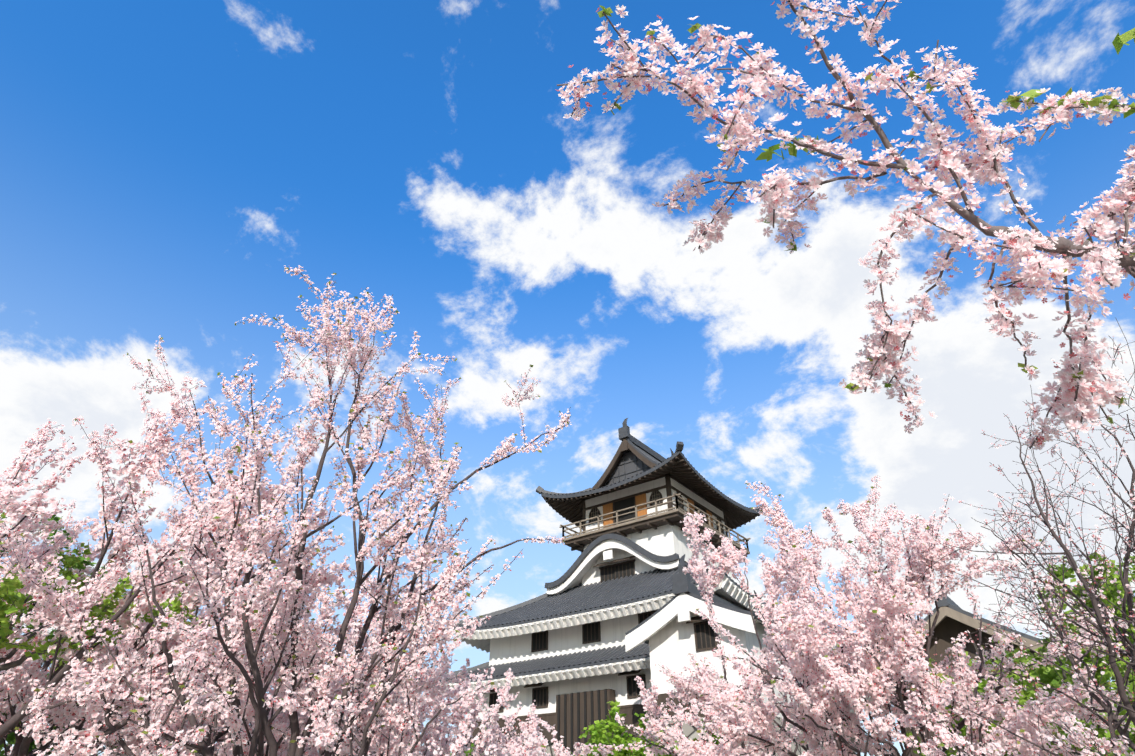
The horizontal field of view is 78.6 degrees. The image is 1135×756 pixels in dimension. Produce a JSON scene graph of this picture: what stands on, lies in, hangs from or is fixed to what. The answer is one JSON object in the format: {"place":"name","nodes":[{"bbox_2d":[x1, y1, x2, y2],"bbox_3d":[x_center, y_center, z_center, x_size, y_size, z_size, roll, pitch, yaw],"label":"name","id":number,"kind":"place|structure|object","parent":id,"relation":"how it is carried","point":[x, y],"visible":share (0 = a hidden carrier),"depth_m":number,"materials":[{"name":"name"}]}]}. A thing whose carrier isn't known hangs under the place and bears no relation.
{"place":"outdoors","nodes":[
{"label":"outdoors","id":0,"kind":"place"},
{"bbox_2d":[0,512,203,671],"bbox_3d":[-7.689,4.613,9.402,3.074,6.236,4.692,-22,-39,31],"label":"green tree","id":1,"kind":"object","parent":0,"point":[13,586],"depth_m":10.21,"materials":[{"name":"green plant"}]},
{"bbox_2d":[0,512,216,755],"bbox_3d":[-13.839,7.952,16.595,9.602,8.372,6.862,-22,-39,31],"label":"green tree","id":2,"kind":"object","parent":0,"point":[10,739],"depth_m":15.88,"materials":[{"name":"plant"}]},
{"bbox_2d":[0,501,342,755],"bbox_3d":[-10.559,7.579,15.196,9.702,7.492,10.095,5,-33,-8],"label":"cherry tree","id":3,"kind":"object","parent":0,"point":[32,668],"depth_m":13.21,"materials":[{"name":"pink plant"}]},
{"bbox_2d":[0,424,348,755],"bbox_3d":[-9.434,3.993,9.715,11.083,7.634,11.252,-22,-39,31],"label":"cherry tree","id":4,"kind":"object","parent":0,"point":[91,732],"depth_m":9.80,"materials":[{"name":"pink plant"}]},
{"bbox_2d":[0,372,466,755],"bbox_3d":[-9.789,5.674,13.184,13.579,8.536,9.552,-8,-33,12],"label":"cherry tree","id":5,"kind":"object","parent":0,"point":[158,445],"depth_m":11.25,"materials":[{"name":"pink plant"}]},
{"bbox_2d":[41,518,490,755],"bbox_3d":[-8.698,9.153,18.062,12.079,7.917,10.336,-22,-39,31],"label":"cherry tree","id":6,"kind":"object","parent":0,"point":[429,703],"depth_m":18.67,"materials":[{"name":"pink plant"}]},
{"bbox_2d":[72,630,469,755],"bbox_3d":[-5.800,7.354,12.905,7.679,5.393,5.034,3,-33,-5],"label":"cherry tree","id":7,"kind":"object","parent":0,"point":[425,684],"depth_m":13.44,"materials":[{"name":"pink plant"}]},
{"bbox_2d":[0,265,571,755],"bbox_3d":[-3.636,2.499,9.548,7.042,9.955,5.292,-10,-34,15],"label":"cherry tree","id":8,"kind":"object","parent":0,"point":[326,737],"depth_m":9.01,"materials":[{"name":"pink plant"}]},
{"bbox_2d":[213,652,488,754],"bbox_3d":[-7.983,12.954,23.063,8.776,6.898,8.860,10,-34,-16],"label":"cherry tree","id":9,"kind":"object","parent":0,"point":[438,736],"depth_m":21.86,"materials":[{"name":"pink plant"}]},
{"bbox_2d":[348,667,543,755],"bbox_3d":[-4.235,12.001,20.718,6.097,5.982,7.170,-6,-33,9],"label":"cherry tree","id":10,"kind":"object","parent":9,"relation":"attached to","point":[510,744],"depth_m":20.80,"materials":[{"name":"pink plant"}]},
{"bbox_2d":[219,622,519,755],"bbox_3d":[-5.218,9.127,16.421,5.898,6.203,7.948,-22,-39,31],"label":"cherry tree","id":11,"kind":"object","parent":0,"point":[493,709],"depth_m":17.05,"materials":[{"name":"pink plant"}]},
{"bbox_2d":[423,742,489,755],"bbox_3d":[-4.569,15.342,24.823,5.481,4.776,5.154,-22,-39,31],"label":"bush","id":12,"kind":"object","parent":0,"point":[470,750],"visible":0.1,"depth_m":24.55,"materials":[{"name":"pink plant"}]},
{"bbox_2d":[489,700,594,755],"bbox_3d":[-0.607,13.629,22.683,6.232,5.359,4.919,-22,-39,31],"label":"cherry tree","id":13,"kind":"object","parent":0,"point":[496,728],"depth_m":23.33,"materials":[{"name":"pink plant"}]},
{"bbox_2d":[0,0,1134,755],"label":"sky","id":14,"kind":"structure","parent":0,"point":[164,164],"materials":[{"name":"blue"}]},
{"bbox_2d":[572,700,730,755],"bbox_3d":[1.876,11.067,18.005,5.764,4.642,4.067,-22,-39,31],"label":"bush","id":15,"kind":"object","parent":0,"point":[612,726],"depth_m":17.92,"materials":[{"name":"plant"}]},
{"bbox_2d":[568,512,840,755],"bbox_3d":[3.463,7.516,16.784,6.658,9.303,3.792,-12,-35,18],"label":"cherry tree","id":16,"kind":"object","parent":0,"point":[704,579],"depth_m":16.56,"materials":[{"name":"pink plant"}]},
{"bbox_2d":[555,0,1134,457],"bbox_3d":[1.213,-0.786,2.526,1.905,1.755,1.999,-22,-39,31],"label":"cherry tree","id":17,"kind":"object","parent":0,"point":[1037,276],"depth_m":2.53,"materials":[{"name":"pink plant"}]},
{"bbox_2d":[756,28,1134,161],"bbox_3d":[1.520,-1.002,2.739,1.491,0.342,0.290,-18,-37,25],"label":"leaves","id":18,"kind":"object","parent":17,"relation":"attached to","point":[1119,42],"visible":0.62,"depth_m":2.58,"materials":[{"name":"green plant"}]},
{"bbox_2d":[655,475,1134,755],"bbox_3d":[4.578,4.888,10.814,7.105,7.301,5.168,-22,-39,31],"label":"cherry tree","id":19,"kind":"object","parent":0,"point":[886,606],"depth_m":10.20,"materials":[{"name":"pink plant"}]},
{"bbox_2d":[660,483,1117,755],"bbox_3d":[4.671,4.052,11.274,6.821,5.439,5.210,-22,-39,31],"label":"cherry tree leafbuds","id":20,"kind":"object","parent":19,"relation":"attached to","point":[878,668],"visible":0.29,"depth_m":9.96,"materials":[{"name":"pink plant"}]},
{"bbox_2d":[896,552,1134,755],"bbox_3d":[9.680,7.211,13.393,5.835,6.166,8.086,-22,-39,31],"label":"green tree","id":21,"kind":"object","parent":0,"point":[1049,677],"depth_m":12.58,"materials":[{"name":"plant"}]},
{"bbox_2d":[994,555,1134,751],"bbox_3d":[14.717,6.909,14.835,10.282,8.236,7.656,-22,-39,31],"label":"green tree","id":22,"kind":"object","parent":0,"point":[1067,575],"depth_m":16.85,"materials":[{"name":"green plant"}]},
{"label":"ground","id":23,"kind":"structure","parent":0,"visible":0},
{"bbox_2d":[439,418,871,755],"bbox_3d":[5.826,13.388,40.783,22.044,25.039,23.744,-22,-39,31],"label":"castle","id":24,"kind":"structure","parent":23,"relation":"on","point":[609,615],"depth_m":36.49,"materials":[{"name":"paint"}]},
{"bbox_2d":[890,592,1110,755],"bbox_3d":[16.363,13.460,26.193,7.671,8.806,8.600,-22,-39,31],"label":"yagura turret","id":25,"kind":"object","parent":23,"relation":"on","point":[954,619],"visible":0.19,"depth_m":25.29,"materials":[{"name":"paint"}]},
{"bbox_2d":[910,317,1134,755],"bbox_3d":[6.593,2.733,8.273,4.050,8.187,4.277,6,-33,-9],"label":"tree","id":26,"kind":"object","parent":23,"relation":"on","point":[1119,678],"visible":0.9,"depth_m":8.49,"materials":[{"name":"brown plant"}]}
]}

